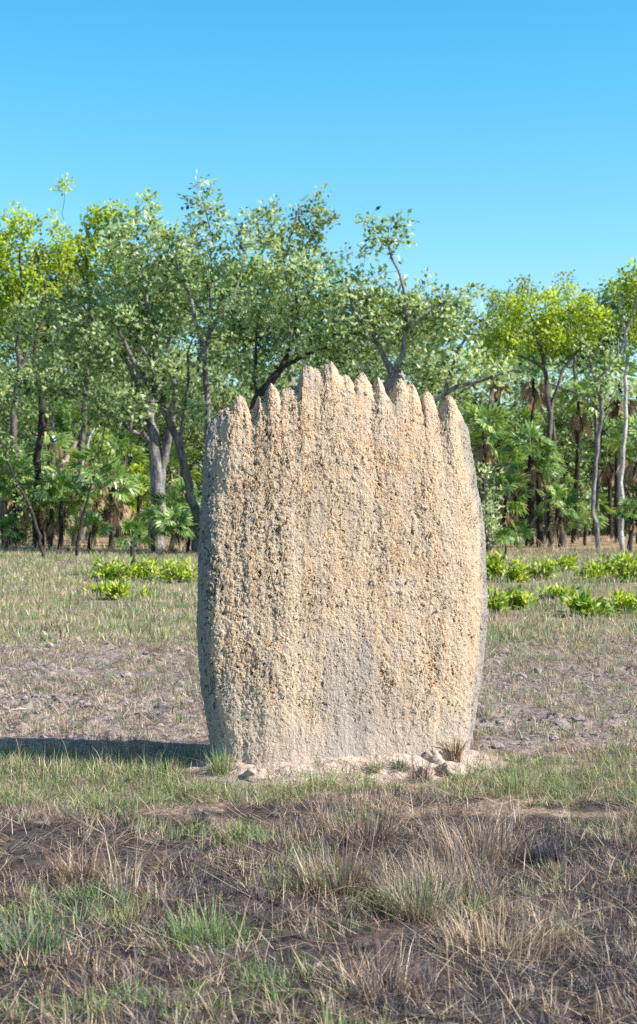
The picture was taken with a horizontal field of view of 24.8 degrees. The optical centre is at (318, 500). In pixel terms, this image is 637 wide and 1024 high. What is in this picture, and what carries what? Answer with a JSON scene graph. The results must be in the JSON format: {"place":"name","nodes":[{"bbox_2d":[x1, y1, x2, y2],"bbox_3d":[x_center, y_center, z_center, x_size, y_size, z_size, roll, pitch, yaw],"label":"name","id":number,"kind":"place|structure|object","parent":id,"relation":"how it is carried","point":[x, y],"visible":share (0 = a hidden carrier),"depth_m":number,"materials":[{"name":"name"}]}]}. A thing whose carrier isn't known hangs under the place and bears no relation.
{"place":"outdoors","nodes":[
{"label":"outdoors","id":0,"kind":"place"},
{"bbox_2d":[0,513,636,1023],"bbox_3d":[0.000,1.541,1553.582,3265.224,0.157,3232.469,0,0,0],"label":"ground","id":1,"kind":"structure","parent":0,"point":[184,849],"depth_m":6.68,"materials":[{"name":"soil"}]},
{"bbox_2d":[0,515,27,549],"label":"fan palm","id":2,"kind":"object","parent":1,"relation":"on","point":[6,522],"visible":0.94,"depth_m":46.04,"materials":[{"name":"green plant"}]},
{"bbox_2d":[0,453,31,546],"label":"fan palm","id":3,"kind":"object","parent":1,"relation":"on","point":[4,506],"visible":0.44,"depth_m":50.76,"materials":[{"name":"green plant"}]},
{"bbox_2d":[0,476,42,545],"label":"bush","id":4,"kind":"object","parent":1,"relation":"on","point":[24,530],"visible":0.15,"depth_m":51.92,"materials":[{"name":"green plant"}]},
{"bbox_2d":[0,325,45,546],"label":"eucalypt","id":5,"kind":"object","parent":1,"relation":"on","point":[38,444],"visible":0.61,"depth_m":49.92,"materials":[{"name":"green plant"}]},
{"bbox_2d":[0,455,45,547],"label":"fan palm","id":6,"kind":"object","parent":1,"relation":"on","point":[6,491],"visible":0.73,"depth_m":48.95,"materials":[{"name":"green plant"}]},
{"bbox_2d":[0,431,48,557],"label":"sapling","id":7,"kind":"object","parent":1,"relation":"on","point":[23,496],"visible":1,"depth_m":39.98,"materials":[{"name":"green plant"}]},
{"bbox_2d":[4,480,68,546],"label":"fan palm","id":8,"kind":"object","parent":1,"relation":"on","point":[39,518],"visible":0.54,"depth_m":49.45,"materials":[{"name":"green plant"}]},
{"bbox_2d":[0,201,79,538],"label":"eucalypt","id":9,"kind":"object","parent":1,"relation":"on","point":[7,294],"visible":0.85,"depth_m":54.63,"materials":[{"name":"green plant"}]},
{"bbox_2d":[0,895,82,958],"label":"grass tuft","id":10,"kind":"object","parent":1,"relation":"on","point":[29,940],"visible":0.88,"depth_m":5.17,"materials":[{"name":"plant"}]},
{"bbox_2d":[8,378,74,535],"bbox_3d":[-11.762,-1.810,61.919,3.071,7.025,3.238,0,0,-5],"label":"fan palm","id":11,"kind":"object","parent":1,"relation":"on","point":[58,450],"visible":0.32,"depth_m":61.89,"materials":[{"name":"green plant"}]},
{"bbox_2d":[16,430,79,543],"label":"fan palm","id":12,"kind":"object","parent":1,"relation":"on","point":[60,440],"visible":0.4,"depth_m":53.90,"materials":[{"name":"green plant"}]},
{"bbox_2d":[19,483,80,547],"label":"fan palm","id":13,"kind":"object","parent":1,"relation":"on","point":[49,527],"visible":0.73,"depth_m":48.95,"materials":[{"name":"green plant"}]},
{"bbox_2d":[0,238,121,527],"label":"eucalypt","id":14,"kind":"object","parent":1,"relation":"on","point":[66,281],"visible":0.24,"depth_m":78.95,"materials":[{"name":"green plant"}]},
{"bbox_2d":[31,467,92,548],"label":"fan palm","id":15,"kind":"object","parent":1,"relation":"on","point":[61,479],"visible":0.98,"depth_m":48.05,"materials":[{"name":"green plant"}]},
{"bbox_2d":[47,472,102,545],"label":"fan palm","id":16,"kind":"object","parent":1,"relation":"on","point":[79,515],"visible":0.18,"depth_m":51.01,"materials":[{"name":"green plant"}]},
{"bbox_2d":[35,832,123,885],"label":"straw tussock","id":17,"kind":"object","parent":1,"relation":"on","point":[85,870],"visible":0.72,"depth_m":6.11,"materials":[{"name":"beige plant"}]},
{"bbox_2d":[44,401,121,471],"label":"fan palm","id":18,"kind":"object","parent":1,"relation":"on","point":[62,422],"visible":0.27,"depth_m":60.00,"materials":[{"name":"green plant"}]},
{"bbox_2d":[67,509,115,550],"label":"fan palm","id":19,"kind":"object","parent":1,"relation":"on","point":[89,518],"visible":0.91,"depth_m":45.91,"materials":[{"name":"green plant"}]},
{"bbox_2d":[64,440,126,545],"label":"fan palm","id":20,"kind":"object","parent":1,"relation":"on","point":[83,456],"visible":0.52,"depth_m":51.76,"materials":[{"name":"green plant"}]},
{"bbox_2d":[74,396,119,556],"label":"sapling","id":21,"kind":"object","parent":1,"relation":"on","point":[97,465],"visible":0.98,"depth_m":41.47,"materials":[{"name":"green plant"}]},
{"bbox_2d":[0,202,205,549],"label":"broad leaved tree","id":22,"kind":"object","parent":1,"relation":"on","point":[158,458],"visible":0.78,"depth_m":46.77,"materials":[{"name":"green plant"}]},
{"bbox_2d":[83,456,141,548],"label":"fan palm","id":23,"kind":"object","parent":1,"relation":"on","point":[110,516],"visible":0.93,"depth_m":48.40,"materials":[{"name":"green plant"}]},
{"bbox_2d":[76,418,148,537],"bbox_3d":[-8.777,-0.981,62.988,3.259,5.368,3.093,0,0,44],"label":"fan palm","id":24,"kind":"object","parent":1,"relation":"on","point":[136,451],"visible":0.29,"depth_m":62.77,"materials":[{"name":"green plant"}]},
{"bbox_2d":[86,554,141,582],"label":"shrub","id":25,"kind":"object","parent":1,"relation":"on","point":[109,572],"visible":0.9,"depth_m":28.70,"materials":[{"name":"green plant"}]},
{"bbox_2d":[103,579,131,599],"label":"shrub","id":26,"kind":"object","parent":1,"relation":"on","point":[120,590],"visible":0.82,"depth_m":23.43,"materials":[{"name":"green plant"}]},
{"bbox_2d":[51,173,187,541],"bbox_3d":[-7.733,-5.611,56.951,5.536,14.767,2.652,0,0,0],"label":"eucalypt","id":27,"kind":"object","parent":1,"relation":"on","point":[90,249],"visible":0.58,"depth_m":56.78,"materials":[{"name":"green plant"}]},
{"bbox_2d":[77,814,167,897],"bbox_3d":[-0.782,1.444,5.944,0.404,0.334,0.557,0,0,0],"label":"straw tussock","id":28,"kind":"object","parent":1,"relation":"on","point":[116,874],"visible":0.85,"depth_m":5.88,"materials":[{"name":"beige plant"}]},
{"bbox_2d":[115,459,149,540],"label":"bush","id":29,"kind":"object","parent":1,"relation":"on","point":[133,467],"visible":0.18,"depth_m":54.88,"materials":[{"name":"green plant"}]},
{"bbox_2d":[117,471,149,546],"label":"fan palm","id":30,"kind":"object","parent":1,"relation":"on","point":[141,498],"visible":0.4,"depth_m":50.87,"materials":[{"name":"green plant"}]},
{"bbox_2d":[112,518,155,571],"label":"fan palm","id":31,"kind":"object","parent":1,"relation":"on","point":[136,527],"visible":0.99,"depth_m":30.95,"materials":[{"name":"green plant"}]},
{"bbox_2d":[58,248,225,503],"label":"eucalypt","id":32,"kind":"object","parent":1,"relation":"on","point":[206,298],"visible":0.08,"depth_m":81.09,"materials":[{"name":"green plant"}]},
{"bbox_2d":[131,553,162,580],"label":"shrub","id":33,"kind":"object","parent":1,"relation":"on","point":[147,571],"visible":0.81,"depth_m":29.10,"materials":[{"name":"green plant"}]},
{"bbox_2d":[74,302,221,553],"bbox_3d":[-5.144,-2.114,43.999,4.418,7.779,2.962,0,0,0],"label":"broad leaved tree","id":34,"kind":"object","parent":1,"relation":"on","point":[170,369],"visible":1,"depth_m":43.90,"materials":[{"name":"green plant"}]},
{"bbox_2d":[133,503,174,553],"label":"fan palm","id":35,"kind":"object","parent":1,"relation":"on","point":[144,514],"visible":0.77,"depth_m":43.44,"materials":[{"name":"green plant"}]},
{"bbox_2d":[138,443,202,536],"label":"fan palm","id":36,"kind":"object","parent":1,"relation":"on","point":[172,456],"visible":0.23,"depth_m":63.90,"materials":[{"name":"green plant"}]},
{"bbox_2d":[141,489,200,536],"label":"fan palm","id":37,"kind":"object","parent":1,"relation":"on","point":[172,498],"visible":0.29,"depth_m":45.83,"materials":[{"name":"green plant"}]},
{"bbox_2d":[151,504,197,555],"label":"fan palm","id":38,"kind":"object","parent":1,"relation":"on","point":[175,542],"visible":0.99,"depth_m":41.92,"materials":[{"name":"green plant"}]},
{"bbox_2d":[154,556,197,582],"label":"shrub","id":39,"kind":"object","parent":1,"relation":"on","point":[186,574],"visible":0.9,"depth_m":28.43,"materials":[{"name":"green plant"}]},
{"bbox_2d":[166,478,201,546],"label":"fan palm","id":40,"kind":"object","parent":1,"relation":"on","point":[179,487],"visible":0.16,"depth_m":49.99,"materials":[{"name":"green plant"}]},
{"bbox_2d":[147,889,274,953],"bbox_3d":[-0.402,1.557,5.289,0.511,0.263,0.458,0,0,0],"label":"grass tuft","id":41,"kind":"object","parent":1,"relation":"on","point":[201,930],"visible":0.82,"depth_m":5.30,"materials":[{"name":"plant"}]},
{"bbox_2d":[142,170,283,443],"bbox_3d":[-3.418,-4.322,45.588,4.644,12.179,3.492,0,0,0],"label":"broad leaved tree","id":42,"kind":"object","parent":1,"relation":"on","point":[210,321],"visible":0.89,"depth_m":45.38,"materials":[{"name":"green plant"}]},
{"bbox_2d":[199,745,243,776],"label":"grass tuft","id":43,"kind":"object","parent":1,"relation":"on","point":[214,767],"visible":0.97,"depth_m":8.37,"materials":[{"name":"plant"}]},
{"bbox_2d":[184,247,355,391],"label":"eucalypt","id":44,"kind":"object","parent":1,"relation":"on","point":[246,273],"visible":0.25,"depth_m":79.16,"materials":[{"name":"green plant"}]},
{"bbox_2d":[224,197,356,409],"bbox_3d":[-0.858,-3.692,43.521,4.000,10.929,3.146,0,0,0],"label":"broad leaved tree","id":45,"kind":"object","parent":1,"relation":"on","point":[284,363],"visible":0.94,"depth_m":43.45,"materials":[{"name":"green plant"}]},
{"bbox_2d":[234,183,354,385],"bbox_3d":[-1.018,-5.249,56.037,4.063,14.037,3.300,0,0,34],"label":"eucalypt","id":46,"kind":"object","parent":1,"relation":"on","point":[311,236],"visible":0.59,"depth_m":55.93,"materials":[{"name":"green plant"}]},
{"bbox_2d":[0,525,635,552],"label":"dry grass","id":47,"kind":"structure","parent":1,"relation":"on","point":[28,545],"depth_m":46.72,"materials":[{"name":"plant"}]},
{"bbox_2d":[296,765,339,791],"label":"grass tuft","id":48,"kind":"object","parent":1,"relation":"on","point":[316,786],"visible":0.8,"depth_m":8.02,"materials":[{"name":"plant"}]},
{"bbox_2d":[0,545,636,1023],"bbox_3d":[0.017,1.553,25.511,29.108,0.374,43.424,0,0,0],"label":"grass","id":49,"kind":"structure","parent":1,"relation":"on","point":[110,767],"depth_m":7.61,"materials":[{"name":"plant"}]},
{"bbox_2d":[0,286,636,537],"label":"wood","id":50,"kind":"object","parent":1,"relation":"on","point":[223,395],"visible":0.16,"depth_m":69.17,"materials":[{"name":"green plant"}]},
{"bbox_2d":[0,632,636,1016],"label":"soil clods","id":51,"kind":"object","parent":1,"relation":"on","point":[499,721],"visible":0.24,"depth_m":11.66,"materials":[{"name":"brown soil"}]},
{"bbox_2d":[275,829,402,899],"bbox_3d":[0.102,1.510,5.999,0.648,0.287,0.604,0,0,0],"label":"straw tussock","id":52,"kind":"object","parent":1,"relation":"on","point":[341,879],"visible":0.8,"depth_m":5.97,"materials":[{"name":"beige plant"}]},
{"bbox_2d":[196,361,487,764],"bbox_3d":[0.154,0.453,8.762,1.783,2.595,0.598,0,0,-9],"label":"termite mound","id":53,"kind":"object","parent":1,"relation":"on","point":[342,602],"visible":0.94,"depth_m":8.57,"materials":[{"name":"beige soil"}]},
{"bbox_2d":[318,790,411,850],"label":"straw tussock","id":54,"kind":"object","parent":1,"relation":"on","point":[372,834],"visible":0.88,"depth_m":6.68,"materials":[{"name":"beige plant"}]},
{"bbox_2d":[276,924,465,1011],"bbox_3d":[0.174,1.578,4.739,0.581,0.394,0.586,0,0,-40],"label":"straw tussock","id":55,"kind":"object","parent":1,"relation":"on","point":[375,977],"visible":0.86,"depth_m":4.73,"materials":[{"name":"beige plant"}]},
{"bbox_2d":[305,277,463,379],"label":"eucalypt","id":56,"kind":"object","parent":1,"relation":"on","point":[376,294],"visible":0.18,"depth_m":77.15,"materials":[{"name":"green plant"}]},
{"bbox_2d":[357,858,469,920],"bbox_3d":[0.398,1.526,5.627,0.511,0.285,0.477,0,0,30],"label":"straw tussock","id":57,"kind":"object","parent":1,"relation":"on","point":[419,900],"visible":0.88,"depth_m":5.60,"materials":[{"name":"beige plant"}]},
{"bbox_2d":[392,745,442,784],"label":"grass tuft","id":58,"kind":"object","parent":1,"relation":"on","point":[424,774],"visible":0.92,"depth_m":8.24,"materials":[{"name":"plant"}]},
{"bbox_2d":[314,206,521,402],"bbox_3d":[2.858,-3.409,41.934,5.973,10.369,3.294,0,0,0],"label":"broad leaved tree","id":59,"kind":"object","parent":1,"relation":"on","point":[418,321],"visible":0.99,"depth_m":41.77,"materials":[{"name":"green plant"}]},
{"bbox_2d":[331,829,543,909],"bbox_3d":[0.512,1.590,5.909,0.952,0.458,0.823,0,0,0],"label":"straw tussock","id":60,"kind":"object","parent":1,"relation":"on","point":[489,879],"visible":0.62,"depth_m":5.90,"materials":[{"name":"beige plant"}]},
{"bbox_2d":[435,761,467,777],"bbox_3d":[0.772,1.589,8.427,0.203,0.161,0.193,0,0,36],"label":"earth lump","id":61,"kind":"object","parent":1,"relation":"on","point":[451,765],"visible":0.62,"depth_m":8.38,"materials":[{"name":"soil"}]},
{"bbox_2d":[434,733,469,762],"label":"dry clump","id":62,"kind":"object","parent":1,"relation":"on","point":[458,750],"visible":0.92,"depth_m":8.59,"materials":[{"name":"beige plant"}]},
{"bbox_2d":[396,801,568,869],"bbox_3d":[0.707,1.553,6.503,0.878,0.424,0.776,0,0,0],"label":"straw tussock","id":63,"kind":"object","parent":1,"relation":"on","point":[484,844],"visible":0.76,"depth_m":6.48,"materials":[{"name":"beige plant"}]},
{"bbox_2d":[460,400,511,515],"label":"fan palm","id":64,"kind":"object","parent":1,"relation":"on","point":[484,452],"visible":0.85,"depth_m":52.99,"materials":[{"name":"green plant"}]},
{"bbox_2d":[389,884,593,974],"bbox_3d":[0.634,1.601,5.141,0.797,0.452,0.680,0,0,0],"label":"straw tussock","id":65,"kind":"object","parent":1,"relation":"on","point":[518,952],"visible":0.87,"depth_m":5.16,"materials":[{"name":"beige plant"}]},
{"bbox_2d":[439,275,546,503],"bbox_3d":[7.700,-4.093,63.957,4.862,11.713,2.840,0,0,0],"label":"eucalypt","id":66,"kind":"object","parent":1,"relation":"on","point":[491,297],"visible":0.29,"depth_m":63.90,"materials":[{"name":"green plant"}]},
{"bbox_2d":[477,461,508,553],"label":"bush","id":67,"kind":"object","parent":1,"relation":"on","point":[490,511],"visible":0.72,"depth_m":43.92,"materials":[{"name":"green plant"}]},
{"bbox_2d":[468,421,527,538],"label":"fan palm","id":68,"kind":"object","parent":1,"relation":"on","point":[510,439],"visible":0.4,"depth_m":55.77,"materials":[{"name":"green plant"}]},
{"bbox_2d":[478,353,517,538],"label":"fan palm","id":69,"kind":"object","parent":1,"relation":"on","point":[495,395],"visible":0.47,"depth_m":56.92,"materials":[{"name":"green plant"}]},
{"bbox_2d":[486,548,510,579],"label":"shrub","id":70,"kind":"object","parent":1,"relation":"on","point":[495,565],"visible":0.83,"depth_m":29.46,"materials":[{"name":"green plant"}]},
{"bbox_2d":[487,583,510,612],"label":"shrub","id":71,"kind":"object","parent":1,"relation":"on","point":[494,600],"visible":0.64,"depth_m":20.82,"materials":[{"name":"green plant"}]},
{"bbox_2d":[488,526,521,560],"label":"fan palm","id":72,"kind":"object","parent":1,"relation":"on","point":[508,533],"visible":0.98,"depth_m":39.05,"materials":[{"name":"green plant"}]},
{"bbox_2d":[481,468,533,547],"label":"fan palm","id":73,"kind":"object","parent":1,"relation":"on","point":[511,477],"visible":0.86,"depth_m":48.84,"materials":[{"name":"green plant"}]},
{"bbox_2d":[482,274,543,531],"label":"eucalypt","id":74,"kind":"object","parent":1,"relation":"on","point":[522,290],"visible":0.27,"depth_m":73.93,"materials":[{"name":"green plant"}]},
{"bbox_2d":[479,763,550,793],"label":"grass tuft","id":75,"kind":"object","parent":1,"relation":"on","point":[515,787],"visible":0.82,"depth_m":7.96,"materials":[{"name":"plant"}]},
{"bbox_2d":[503,554,532,582],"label":"shrub","id":76,"kind":"object","parent":1,"relation":"on","point":[517,572],"visible":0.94,"depth_m":28.38,"materials":[{"name":"green plant"}]},
{"bbox_2d":[493,406,546,534],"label":"fan palm","id":77,"kind":"object","parent":1,"relation":"on","point":[524,413],"visible":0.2,"depth_m":65.78,"materials":[{"name":"green plant"}]},
{"bbox_2d":[500,583,539,609],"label":"shrub","id":78,"kind":"object","parent":1,"relation":"on","point":[518,600],"visible":0.84,"depth_m":21.40,"materials":[{"name":"green plant"}]},
{"bbox_2d":[509,518,535,545],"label":"fan palm","id":79,"kind":"object","parent":1,"relation":"on","point":[529,533],"visible":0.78,"depth_m":46.86,"materials":[{"name":"green plant"}]},
{"bbox_2d":[496,419,565,546],"bbox_3d":[7.299,-0.569,49.660,2.721,4.548,2.462,0,0,-5],"label":"fan palm","id":80,"kind":"object","parent":1,"relation":"on","point":[531,469],"visible":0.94,"depth_m":49.82,"materials":[{"name":"green plant"}]},
{"bbox_2d":[513,347,555,451],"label":"fan palm","id":81,"kind":"object","parent":1,"relation":"on","point":[531,393],"visible":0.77,"depth_m":59.89,"materials":[{"name":"green plant"}]},
{"bbox_2d":[517,451,560,546],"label":"fan palm","id":82,"kind":"object","parent":1,"relation":"on","point":[550,468],"visible":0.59,"depth_m":50.53,"materials":[{"name":"green plant"}]},
{"bbox_2d":[470,280,615,543],"bbox_3d":[8.390,-3.216,53.986,5.560,9.952,3.025,0,0,0],"label":"eucalypt","id":83,"kind":"object","parent":1,"relation":"on","point":[518,307],"visible":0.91,"depth_m":53.87,"materials":[{"name":"green plant"}]},
{"bbox_2d":[523,555,562,579],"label":"shrub","id":84,"kind":"object","parent":1,"relation":"on","point":[546,568],"visible":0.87,"depth_m":29.20,"materials":[{"name":"green plant"}]},
{"bbox_2d":[507,463,584,536],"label":"bush","id":85,"kind":"object","parent":1,"relation":"on","point":[561,479],"visible":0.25,"depth_m":61.86,"materials":[{"name":"green plant"}]},
{"bbox_2d":[518,829,582,865],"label":"charred tussock","id":86,"kind":"object","parent":1,"relation":"on","point":[543,852],"visible":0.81,"depth_m":6.40,"materials":[{"name":"black plant"}]},
{"bbox_2d":[473,264,636,526],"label":"eucalypt","id":87,"kind":"object","parent":1,"relation":"on","point":[612,305],"visible":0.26,"depth_m":82.95,"materials":[{"name":"green plant"}]},
{"bbox_2d":[534,465,575,546],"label":"fan palm","id":88,"kind":"object","parent":1,"relation":"on","point":[549,519],"visible":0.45,"depth_m":50.94,"materials":[{"name":"green plant"}]},
{"bbox_2d":[536,583,580,598],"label":"shrub","id":89,"kind":"object","parent":1,"relation":"on","point":[556,590],"visible":0.58,"depth_m":23.74,"materials":[{"name":"green plant"}]},
{"bbox_2d":[534,482,586,546],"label":"fan palm","id":90,"kind":"object","parent":1,"relation":"on","point":[559,523],"visible":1,"depth_m":49.86,"materials":[{"name":"green plant"}]},
{"bbox_2d":[529,413,593,534],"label":"fan palm","id":91,"kind":"object","parent":1,"relation":"on","point":[560,424],"visible":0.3,"depth_m":67.83,"materials":[{"name":"green plant"}]},
{"bbox_2d":[544,269,599,522],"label":"eucalypt","id":92,"kind":"object","parent":1,"relation":"on","point":[566,294],"visible":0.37,"depth_m":71.95,"materials":[{"name":"green plant"}]},
{"bbox_2d":[550,376,604,539],"bbox_3d":[10.483,-1.690,58.968,2.430,6.786,2.242,0,0,7],"label":"fan palm","id":93,"kind":"object","parent":1,"relation":"on","point":[579,423],"visible":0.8,"depth_m":58.92,"materials":[{"name":"green plant"}]},
{"bbox_2d":[562,472,602,536],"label":"bush","id":94,"kind":"object","parent":1,"relation":"on","point":[582,527],"visible":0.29,"depth_m":64.01,"materials":[{"name":"green plant"}]},
{"bbox_2d":[554,585,622,618],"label":"shrub","id":95,"kind":"object","parent":1,"relation":"on","point":[585,601],"visible":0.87,"depth_m":19.96,"materials":[{"name":"green plant"}]},
{"bbox_2d":[568,503,609,545],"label":"fan palm","id":96,"kind":"object","parent":1,"relation":"on","point":[584,512],"visible":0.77,"depth_m":51.85,"materials":[{"name":"green plant"}]},
{"bbox_2d":[571,559,610,579],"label":"shrub","id":97,"kind":"object","parent":1,"relation":"on","point":[594,569],"visible":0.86,"depth_m":29.54,"materials":[{"name":"green plant"}]},
{"bbox_2d":[548,331,636,548],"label":"eucalypt","id":98,"kind":"object","parent":1,"relation":"on","point":[607,371],"visible":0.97,"depth_m":47.97,"materials":[{"name":"green plant"}]},
{"bbox_2d":[574,387,622,530],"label":"sapling","id":99,"kind":"object","parent":1,"relation":"on","point":[603,431],"visible":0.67,"depth_m":53.94,"materials":[{"name":"green plant"}]},
{"bbox_2d":[581,419,635,537],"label":"fan palm","id":100,"kind":"object","parent":1,"relation":"on","point":[607,471],"visible":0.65,"depth_m":61.93,"materials":[{"name":"green plant"}]},
{"bbox_2d":[581,355,636,540],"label":"fan palm","id":101,"kind":"object","parent":1,"relation":"on","point":[614,412],"visible":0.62,"depth_m":55.90,"materials":[{"name":"green plant"}]},
{"bbox_2d":[582,257,636,549],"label":"eucalypt","id":102,"kind":"object","parent":1,"relation":"on","point":[625,285],"visible":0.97,"depth_m":45.95,"materials":[{"name":"green plant"}]},
{"bbox_2d":[603,410,636,543],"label":"fan palm","id":103,"kind":"object","parent":1,"relation":"on","point":[631,473],"visible":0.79,"depth_m":54.10,"materials":[{"name":"green plant"}]},
{"bbox_2d":[603,588,636,612],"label":"shrub","id":104,"kind":"object","parent":1,"relation":"on","point":[623,598],"visible":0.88,"depth_m":20.67,"materials":[{"name":"green plant"}]},
{"bbox_2d":[612,496,636,551],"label":"fan palm","id":105,"kind":"object","parent":1,"relation":"on","point":[631,527],"visible":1,"depth_m":45.01,"materials":[{"name":"green plant"}]},
{"bbox_2d":[612,550,636,581],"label":"shrub","id":106,"kind":"object","parent":1,"relation":"on","point":[628,568],"visible":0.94,"depth_m":28.47,"materials":[{"name":"green plant"}]},
{"bbox_2d":[0,0,636,500],"label":"sky","id":107,"kind":"structure","parent":0,"point":[507,129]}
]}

